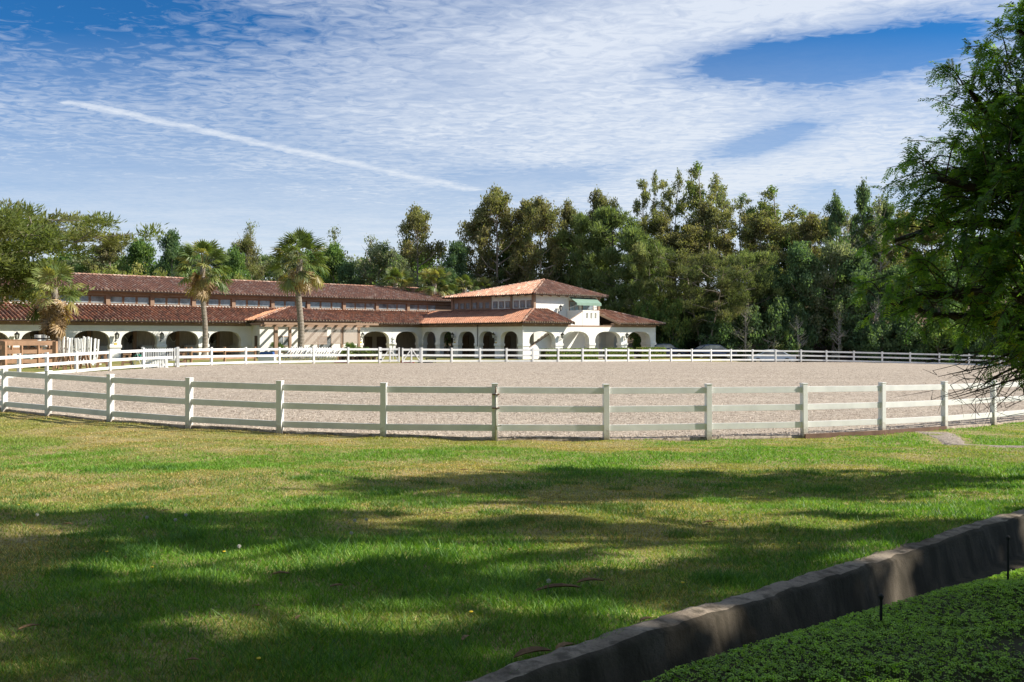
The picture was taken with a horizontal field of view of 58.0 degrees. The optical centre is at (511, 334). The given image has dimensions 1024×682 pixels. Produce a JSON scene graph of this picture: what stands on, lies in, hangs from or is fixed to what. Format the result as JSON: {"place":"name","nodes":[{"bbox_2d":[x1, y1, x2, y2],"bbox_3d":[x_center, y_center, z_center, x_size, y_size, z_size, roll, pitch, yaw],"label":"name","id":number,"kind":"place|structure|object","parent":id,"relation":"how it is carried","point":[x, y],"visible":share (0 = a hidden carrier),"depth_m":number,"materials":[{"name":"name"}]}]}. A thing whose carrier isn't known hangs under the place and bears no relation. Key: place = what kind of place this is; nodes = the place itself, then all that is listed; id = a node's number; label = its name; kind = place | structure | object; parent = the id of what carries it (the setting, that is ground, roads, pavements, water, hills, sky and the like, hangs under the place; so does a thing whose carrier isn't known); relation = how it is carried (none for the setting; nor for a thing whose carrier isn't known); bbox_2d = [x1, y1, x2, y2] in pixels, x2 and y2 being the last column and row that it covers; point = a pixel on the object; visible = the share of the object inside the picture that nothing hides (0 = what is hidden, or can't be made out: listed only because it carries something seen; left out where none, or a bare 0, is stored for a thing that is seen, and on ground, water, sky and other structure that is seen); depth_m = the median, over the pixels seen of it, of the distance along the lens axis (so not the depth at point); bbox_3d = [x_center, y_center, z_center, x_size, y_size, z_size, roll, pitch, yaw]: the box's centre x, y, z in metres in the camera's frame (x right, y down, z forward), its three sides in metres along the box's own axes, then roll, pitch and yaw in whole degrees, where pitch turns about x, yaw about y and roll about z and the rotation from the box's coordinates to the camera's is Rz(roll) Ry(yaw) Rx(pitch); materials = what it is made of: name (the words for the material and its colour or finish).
{"place":"outdoors","nodes":[
{"label":"outdoors","id":0,"kind":"place"},
{"bbox_2d":[0,356,742,373],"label":"stable lawn","id":1,"kind":"structure","parent":0,"point":[42,368],"depth_m":68.12,"materials":[{"name":"green plant"}]},
{"bbox_2d":[0,339,57,368],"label":"timber pen","id":2,"kind":"object","parent":1,"relation":"on","point":[51,347],"visible":0.6,"depth_m":51.54,"materials":[{"name":"brown wood"}]},
{"bbox_2d":[19,261,84,366],"bbox_3d":[-26.537,-1.025,53.606,3.467,6.467,3.463,0,0,0],"label":"fan palm","id":3,"kind":"object","parent":1,"relation":"on","point":[53,316],"visible":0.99,"depth_m":53.42,"materials":[{"name":"green plant"}]},
{"bbox_2d":[0,197,169,308],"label":"tree","id":4,"kind":"object","parent":1,"relation":"on","point":[32,232],"visible":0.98,"depth_m":57.08,"materials":[{"name":"plant"}]},
{"bbox_2d":[142,347,178,366],"bbox_3d":[-19.829,1.348,52.100,1.998,1.300,0.800,0,0,-19],"label":"picket panel","id":5,"kind":"object","parent":1,"relation":"on","point":[177,354],"visible":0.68,"depth_m":52.20,"materials":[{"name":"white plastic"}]},
{"bbox_2d":[0,347,380,378],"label":"rail fence","id":6,"kind":"object","parent":1,"relation":"on","point":[76,362],"visible":0.91,"depth_m":52.08,"materials":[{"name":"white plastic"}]},
{"bbox_2d":[172,239,233,359],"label":"fan palm","id":7,"kind":"object","parent":1,"relation":"on","point":[203,286],"visible":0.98,"depth_m":69.28,"materials":[{"name":"green plant"}]},
{"bbox_2d":[184,347,255,362],"bbox_3d":[-20.066,1.478,64.135,0.578,1.282,5.838,0,0,37],"label":"rail fence","id":8,"kind":"object","parent":1,"relation":"on","point":[223,358],"visible":0.59,"depth_m":63.73,"materials":[{"name":"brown wood"}]},
{"bbox_2d":[264,227,330,358],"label":"fan palm","id":9,"kind":"object","parent":1,"relation":"on","point":[299,281],"visible":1,"depth_m":73.16,"materials":[{"name":"green plant"}]},
{"bbox_2d":[250,322,378,357],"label":"pergola","id":10,"kind":"object","parent":1,"relation":"on","point":[276,325],"visible":0.68,"depth_m":77.62,"materials":[{"name":"brown wood"}]},
{"bbox_2d":[304,327,326,344],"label":"bamboo shade","id":11,"kind":"object","parent":10,"relation":"hanging from","point":[317,340],"visible":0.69,"depth_m":79.11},
{"bbox_2d":[343,327,357,343],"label":"bamboo shade","id":12,"kind":"object","parent":10,"relation":"hanging from","point":[353,338],"visible":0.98,"depth_m":81.45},
{"bbox_2d":[540,347,598,359],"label":"hedge","id":13,"kind":"object","parent":1,"relation":"on","point":[568,353],"visible":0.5,"depth_m":82.83,"materials":[{"name":"green plant"}]},
{"bbox_2d":[603,347,633,358],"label":"hedge","id":14,"kind":"object","parent":1,"relation":"on","point":[619,353],"visible":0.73,"depth_m":87.36,"materials":[{"name":"green plant"}]},
{"bbox_2d":[635,347,666,357],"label":"hedge","id":15,"kind":"object","parent":1,"relation":"on","point":[652,352],"visible":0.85,"depth_m":90.59,"materials":[{"name":"green plant"}]},
{"bbox_2d":[655,296,691,357],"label":"shrub","id":16,"kind":"object","parent":1,"relation":"on","point":[671,319],"visible":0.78,"depth_m":96.64,"materials":[{"name":"green plant"}]},
{"bbox_2d":[629,236,768,357],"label":"pine tree","id":17,"kind":"object","parent":1,"relation":"on","point":[724,312],"visible":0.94,"depth_m":96.29,"materials":[{"name":"green plant"}]},
{"bbox_2d":[696,312,742,357],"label":"shrub","id":18,"kind":"object","parent":1,"relation":"on","point":[721,336],"visible":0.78,"depth_m":95.95,"materials":[{"name":"green plant"}]},
{"bbox_2d":[421,348,1018,365],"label":"rail fence","id":19,"kind":"object","parent":1,"relation":"on","point":[506,354],"visible":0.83,"depth_m":78.07,"materials":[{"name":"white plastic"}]},
{"bbox_2d":[0,410,1023,681],"bbox_3d":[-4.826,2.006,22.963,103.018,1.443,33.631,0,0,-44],"label":"lawn","id":20,"kind":"structure","parent":0,"point":[94,434],"depth_m":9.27,"materials":[{"name":"green plant"}]},
{"bbox_2d":[0,368,1023,440],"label":"rail fence","id":21,"kind":"object","parent":20,"relation":"on","point":[383,408],"visible":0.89,"depth_m":20.89,"materials":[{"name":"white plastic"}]},
{"bbox_2d":[804,426,946,438],"bbox_3d":[9.033,2.405,22.564,4.975,0.190,0.179,0,0,-28],"label":"kick board","id":22,"kind":"object","parent":20,"relation":"on","point":[837,434],"visible":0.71,"depth_m":22.29,"materials":[{"name":"wood"}]},
{"bbox_2d":[846,0,1023,427],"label":"pepper tree","id":23,"kind":"object","parent":20,"relation":"on","point":[983,177],"visible":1,"depth_m":12.27,"materials":[{"name":"green plant"}]},
{"bbox_2d":[0,361,1023,441],"bbox_3d":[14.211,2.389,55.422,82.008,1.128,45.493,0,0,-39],"label":"sand","id":24,"kind":"structure","parent":0,"point":[549,373],"depth_m":34.83,"materials":[{"name":"beige sand"}]},
{"bbox_2d":[0,0,1023,300],"label":"sky","id":25,"kind":"structure","parent":0,"point":[204,118],"materials":[{"name":"blue"}]},
{"bbox_2d":[427,292,1016,364],"bbox_3d":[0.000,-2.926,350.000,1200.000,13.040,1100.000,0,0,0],"label":"ground","id":26,"kind":"structure","parent":0,"point":[820,348],"depth_m":101.56,"materials":[{"name":"soil"}]},
{"bbox_2d":[63,252,107,273],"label":"tree","id":27,"kind":"object","parent":26,"relation":"on","point":[75,264],"visible":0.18,"depth_m":120.95,"materials":[{"name":"green plant"}]},
{"bbox_2d":[79,242,128,274],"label":"tree","id":28,"kind":"object","parent":26,"relation":"on","point":[106,254],"visible":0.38,"depth_m":117.09,"materials":[{"name":"green plant"}]},
{"bbox_2d":[91,260,170,276],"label":"tree","id":29,"kind":"object","parent":26,"relation":"on","point":[112,270],"visible":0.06,"depth_m":102.37,"materials":[{"name":"green plant"}]},
{"bbox_2d":[114,233,159,275],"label":"tree","id":30,"kind":"object","parent":26,"relation":"on","point":[140,251],"visible":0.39,"depth_m":119.27,"materials":[{"name":"green plant"}]},
{"bbox_2d":[154,228,185,276],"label":"tree","id":31,"kind":"object","parent":26,"relation":"on","point":[171,247],"visible":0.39,"depth_m":117.73,"materials":[{"name":"green plant"}]},
{"bbox_2d":[195,247,227,277],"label":"tree","id":32,"kind":"object","parent":26,"relation":"on","point":[212,265],"visible":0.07,"depth_m":115.32,"materials":[{"name":"green plant"}]},
{"bbox_2d":[220,243,254,279],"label":"tree","id":33,"kind":"object","parent":26,"relation":"on","point":[236,262],"visible":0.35,"depth_m":107.59,"materials":[{"name":"green plant"}]},
{"bbox_2d":[228,233,269,280],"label":"tree","id":34,"kind":"object","parent":26,"relation":"on","point":[246,246],"visible":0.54,"depth_m":111.44,"materials":[{"name":"green plant"}]},
{"bbox_2d":[265,246,309,280],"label":"tree","id":35,"kind":"object","parent":26,"relation":"on","point":[283,261],"visible":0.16,"depth_m":114.89,"materials":[{"name":"green plant"}]},
{"bbox_2d":[311,238,347,283],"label":"tree","id":36,"kind":"object","parent":26,"relation":"on","point":[334,254],"visible":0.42,"depth_m":111.24,"materials":[{"name":"green plant"}]},
{"bbox_2d":[0,272,665,358],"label":"stable building","id":37,"kind":"structure","parent":26,"relation":"on","point":[147,312],"depth_m":84.41,"materials":[{"name":"white paint"}]},
{"bbox_2d":[333,260,364,284],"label":"tree","id":38,"kind":"object","parent":26,"relation":"on","point":[348,273],"visible":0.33,"depth_m":109.60,"materials":[{"name":"green plant"}]},
{"bbox_2d":[355,239,417,285],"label":"tree","id":39,"kind":"object","parent":26,"relation":"on","point":[380,255],"visible":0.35,"depth_m":110.57,"materials":[{"name":"green plant"}]},
{"bbox_2d":[376,267,415,290],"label":"fan palm","id":40,"kind":"object","parent":26,"relation":"on","point":[394,272],"visible":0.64,"depth_m":100.51,"materials":[{"name":"green plant"}]},
{"bbox_2d":[380,249,420,287],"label":"tree","id":41,"kind":"object","parent":26,"relation":"on","point":[399,263],"visible":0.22,"depth_m":107.60,"materials":[{"name":"green plant"}]},
{"bbox_2d":[381,250,437,286],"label":"tree","id":42,"kind":"object","parent":26,"relation":"on","point":[422,266],"visible":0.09,"depth_m":124.55,"materials":[{"name":"green plant"}]},
{"bbox_2d":[394,201,446,289],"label":"tree","id":43,"kind":"object","parent":26,"relation":"on","point":[416,220],"visible":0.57,"depth_m":111.25,"materials":[{"name":"green plant"}]},
{"bbox_2d":[415,265,456,295],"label":"fan palm","id":44,"kind":"object","parent":26,"relation":"on","point":[438,272],"visible":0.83,"depth_m":100.61,"materials":[{"name":"green plant"}]},
{"bbox_2d":[436,267,462,353],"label":"tree","id":45,"kind":"object","parent":26,"relation":"on","point":[447,336],"visible":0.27,"depth_m":103.64,"materials":[{"name":"green plant"}]},
{"bbox_2d":[438,239,475,293],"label":"tree","id":46,"kind":"object","parent":26,"relation":"on","point":[456,252],"visible":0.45,"depth_m":107.47,"materials":[{"name":"green plant"}]},
{"bbox_2d":[452,274,479,293],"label":"fan palm","id":47,"kind":"object","parent":26,"relation":"on","point":[464,279],"visible":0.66,"depth_m":102.72,"materials":[{"name":"green plant"}]},
{"bbox_2d":[454,207,508,291],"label":"tree","id":48,"kind":"object","parent":26,"relation":"on","point":[470,230],"visible":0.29,"depth_m":113.15,"materials":[{"name":"green plant"}]},
{"bbox_2d":[469,183,526,289],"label":"tree","id":49,"kind":"object","parent":26,"relation":"on","point":[495,201],"visible":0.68,"depth_m":110.95,"materials":[{"name":"green plant"}]},
{"bbox_2d":[491,241,538,285],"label":"tree","id":50,"kind":"object","parent":26,"relation":"on","point":[505,263],"visible":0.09,"depth_m":114.64,"materials":[{"name":"green plant"}]},
{"bbox_2d":[498,197,544,284],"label":"tree","id":51,"kind":"object","parent":26,"relation":"on","point":[518,216],"visible":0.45,"depth_m":110.89,"materials":[{"name":"green plant"}]},
{"bbox_2d":[508,195,569,283],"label":"tree","id":52,"kind":"object","parent":26,"relation":"on","point":[542,216],"visible":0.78,"depth_m":107.25,"materials":[{"name":"green plant"}]},
{"bbox_2d":[535,232,579,281],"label":"tree","id":53,"kind":"object","parent":26,"relation":"on","point":[565,265],"visible":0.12,"depth_m":110.86,"materials":[{"name":"green plant"}]},
{"bbox_2d":[546,195,584,280],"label":"tree","id":54,"kind":"object","parent":26,"relation":"on","point":[568,211],"visible":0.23,"depth_m":111.56,"materials":[{"name":"green plant"}]},
{"bbox_2d":[555,210,610,324],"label":"pine tree","id":55,"kind":"object","parent":26,"relation":"on","point":[581,223],"visible":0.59,"depth_m":107.00,"materials":[{"name":"green plant"}]},
{"bbox_2d":[573,184,619,305],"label":"tree","id":56,"kind":"object","parent":26,"relation":"on","point":[601,199],"visible":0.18,"depth_m":115.25,"materials":[{"name":"green plant"}]},
{"bbox_2d":[577,205,649,324],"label":"pine tree","id":57,"kind":"object","parent":26,"relation":"on","point":[607,221],"visible":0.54,"depth_m":105.03,"materials":[{"name":"green plant"}]},
{"bbox_2d":[593,225,668,354],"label":"pine tree","id":58,"kind":"object","parent":26,"relation":"on","point":[632,237],"visible":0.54,"depth_m":101.88,"materials":[{"name":"green plant"}]},
{"bbox_2d":[629,299,659,351],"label":"shrub","id":59,"kind":"object","parent":26,"relation":"on","point":[642,311],"visible":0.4,"depth_m":97.09,"materials":[{"name":"green plant"}]},
{"bbox_2d":[632,170,660,234],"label":"gum tree","id":60,"kind":"object","parent":26,"relation":"on","point":[645,198],"visible":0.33,"depth_m":115.33,"materials":[{"name":"green plant"}]},
{"bbox_2d":[624,241,675,335],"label":"pine tree","id":61,"kind":"object","parent":26,"relation":"on","point":[641,250],"visible":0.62,"depth_m":99.15,"materials":[{"name":"green plant"}]},
{"bbox_2d":[636,209,690,334],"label":"tree","id":62,"kind":"object","parent":26,"relation":"on","point":[659,223],"visible":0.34,"depth_m":111.33,"materials":[{"name":"green plant"}]},
{"bbox_2d":[659,167,688,265],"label":"gum tree","id":63,"kind":"object","parent":26,"relation":"on","point":[668,195],"visible":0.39,"depth_m":117.30,"materials":[{"name":"green plant"}]},
{"bbox_2d":[656,314,694,357],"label":"shrub","id":64,"kind":"object","parent":26,"relation":"on","point":[658,338],"visible":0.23,"depth_m":98.63,"materials":[{"name":"green plant"}]},
{"bbox_2d":[655,222,719,312],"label":"tree","id":65,"kind":"object","parent":26,"relation":"on","point":[689,236],"visible":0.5,"depth_m":108.94,"materials":[{"name":"green plant"}]},
{"bbox_2d":[671,161,724,286],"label":"gum tree","id":66,"kind":"object","parent":26,"relation":"on","point":[696,192],"visible":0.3,"depth_m":115.76,"materials":[{"name":"green plant"}]},
{"bbox_2d":[676,298,719,349],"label":"shrub","id":67,"kind":"object","parent":26,"relation":"on","point":[695,343],"visible":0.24,"depth_m":99.07,"materials":[{"name":"green plant"}]},
{"bbox_2d":[686,197,737,301],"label":"tree","id":68,"kind":"object","parent":26,"relation":"on","point":[709,215],"visible":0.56,"depth_m":110.67,"materials":[{"name":"green plant"}]},
{"bbox_2d":[708,172,740,301],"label":"gum tree","id":69,"kind":"object","parent":26,"relation":"on","point":[720,198],"visible":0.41,"depth_m":117.50,"materials":[{"name":"green plant"}]},
{"bbox_2d":[723,193,766,311],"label":"gum tree","id":70,"kind":"object","parent":26,"relation":"on","point":[748,210],"visible":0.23,"depth_m":113.92,"materials":[{"name":"green plant"}]},
{"bbox_2d":[731,302,758,361],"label":"tree","id":71,"kind":"object","parent":26,"relation":"on","point":[745,336],"visible":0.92,"depth_m":96.04,"materials":[{"name":"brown plant"}]},
{"bbox_2d":[715,247,784,333],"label":"pine tree","id":72,"kind":"object","parent":26,"relation":"on","point":[756,257],"visible":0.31,"depth_m":98.75,"materials":[{"name":"green plant"}]},
{"bbox_2d":[727,304,776,361],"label":"shrub","id":73,"kind":"object","parent":26,"relation":"on","point":[756,322],"visible":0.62,"depth_m":96.77,"materials":[{"name":"green plant"}]},
{"bbox_2d":[737,209,796,307],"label":"tree","id":74,"kind":"object","parent":26,"relation":"on","point":[760,225],"visible":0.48,"depth_m":107.32,"materials":[{"name":"green plant"}]},
{"bbox_2d":[744,264,791,341],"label":"tree","id":75,"kind":"object","parent":26,"relation":"on","point":[775,283],"visible":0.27,"depth_m":100.10,"materials":[{"name":"green plant"}]},
{"bbox_2d":[741,185,799,267],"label":"gum tree","id":76,"kind":"object","parent":26,"relation":"on","point":[773,212],"visible":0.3,"depth_m":113.35,"materials":[{"name":"green plant"}]},
{"bbox_2d":[755,295,803,358],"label":"shrub","id":77,"kind":"object","parent":26,"relation":"on","point":[778,316],"visible":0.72,"depth_m":96.75,"materials":[{"name":"green plant"}]},
{"bbox_2d":[767,217,812,312],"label":"tree","id":78,"kind":"object","parent":26,"relation":"on","point":[783,249],"visible":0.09,"depth_m":111.23,"materials":[{"name":"green plant"}]},
{"bbox_2d":[772,240,828,358],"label":"tree","id":79,"kind":"object","parent":26,"relation":"on","point":[801,258],"visible":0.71,"depth_m":99.06,"materials":[{"name":"green plant"}]},
{"bbox_2d":[790,303,821,361],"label":"shrub","id":80,"kind":"object","parent":26,"relation":"on","point":[802,316],"visible":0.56,"depth_m":98.13,"materials":[{"name":"green plant"}]},
{"bbox_2d":[786,210,831,307],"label":"tree","id":81,"kind":"object","parent":26,"relation":"on","point":[808,227],"visible":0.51,"depth_m":107.44,"materials":[{"name":"green plant"}]},
{"bbox_2d":[818,189,850,294],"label":"tree","id":82,"kind":"object","parent":26,"relation":"on","point":[837,214],"visible":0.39,"depth_m":103.88,"materials":[{"name":"green plant"}]},
{"bbox_2d":[828,302,848,359],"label":"tree","id":83,"kind":"object","parent":26,"relation":"on","point":[840,346],"visible":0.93,"depth_m":97.19,"materials":[{"name":"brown plant"}]},
{"bbox_2d":[800,235,879,359],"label":"tree","id":84,"kind":"object","parent":26,"relation":"on","point":[834,253],"visible":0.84,"depth_m":98.83,"materials":[{"name":"green plant"}]},
{"bbox_2d":[825,247,887,359],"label":"tree","id":85,"kind":"object","parent":26,"relation":"on","point":[858,267],"visible":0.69,"depth_m":97.86,"materials":[{"name":"green plant"}]},
{"bbox_2d":[845,176,874,301],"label":"tree","id":86,"kind":"object","parent":26,"relation":"on","point":[862,200],"visible":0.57,"depth_m":105.57,"materials":[{"name":"green plant"}]},
{"bbox_2d":[851,317,894,362],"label":"shrub","id":87,"kind":"object","parent":26,"relation":"on","point":[871,343],"visible":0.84,"depth_m":95.56,"materials":[{"name":"green plant"}]},
{"bbox_2d":[860,193,898,339],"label":"tree","id":88,"kind":"object","parent":26,"relation":"on","point":[877,210],"visible":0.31,"depth_m":102.11,"materials":[{"name":"green plant"}]},
{"bbox_2d":[870,194,900,320],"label":"tree","id":89,"kind":"object","parent":26,"relation":"on","point":[888,213],"visible":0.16,"depth_m":105.43,"materials":[{"name":"green plant"}]},
{"bbox_2d":[867,263,921,356],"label":"tree","id":90,"kind":"object","parent":26,"relation":"on","point":[895,269],"visible":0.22,"depth_m":97.87,"materials":[{"name":"green plant"}]},
{"bbox_2d":[863,208,926,315],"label":"tree","id":91,"kind":"object","parent":26,"relation":"on","point":[893,251],"visible":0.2,"depth_m":103.13,"materials":[{"name":"green plant"}]},
{"bbox_2d":[877,316,933,361],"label":"shrub","id":92,"kind":"object","parent":26,"relation":"on","point":[911,346],"visible":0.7,"depth_m":95.07,"materials":[{"name":"green plant"}]},
{"bbox_2d":[898,214,965,311],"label":"tree","id":93,"kind":"object","parent":26,"relation":"on","point":[925,238],"visible":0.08,"depth_m":104.77,"materials":[{"name":"green plant"}]},
{"bbox_2d":[911,258,965,353],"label":"tree","id":94,"kind":"object","parent":26,"relation":"on","point":[953,279],"visible":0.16,"depth_m":97.28,"materials":[{"name":"green plant"}]},
{"bbox_2d":[918,318,964,363],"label":"shrub","id":95,"kind":"object","parent":26,"relation":"on","point":[941,341],"visible":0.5,"depth_m":94.84,"materials":[{"name":"green plant"}]},
{"bbox_2d":[947,320,999,363],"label":"shrub","id":96,"kind":"object","parent":26,"relation":"on","point":[972,348],"visible":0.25,"depth_m":94.88,"materials":[{"name":"green plant"}]},
{"bbox_2d":[467,509,1023,681],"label":"retaining wall","id":97,"kind":"structure","parent":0,"point":[649,650],"depth_m":5.89,"materials":[{"name":"concrete"}]},
{"bbox_2d":[655,570,1023,681],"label":"bank","id":98,"kind":"structure","parent":0,"point":[1016,642],"depth_m":4.77,"materials":[{"name":"green plant"}]},
{"bbox_2d":[641,567,1023,681],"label":"ground cover","id":99,"kind":"object","parent":98,"relation":"on","point":[1002,582],"visible":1,"depth_m":4.90,"materials":[{"name":"green plant"}]},
{"bbox_2d":[915,431,1023,447],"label":"gravel path","id":100,"kind":"structure","parent":0,"point":[945,438],"depth_m":21.05,"materials":[{"name":"beige gravel"}]},
{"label":"road","id":101,"kind":"structure","parent":0,"visible":0},
{"bbox_2d":[687,344,736,358],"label":"parked car","id":102,"kind":"object","parent":101,"relation":"on","point":[710,346],"visible":0.64,"depth_m":92.67,"materials":[{"name":"blue paint"}]},
{"bbox_2d":[747,349,795,361],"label":"parked car","id":103,"kind":"object","parent":101,"relation":"on","point":[772,357],"visible":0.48,"depth_m":91.69,"materials":[{"name":"paint"}]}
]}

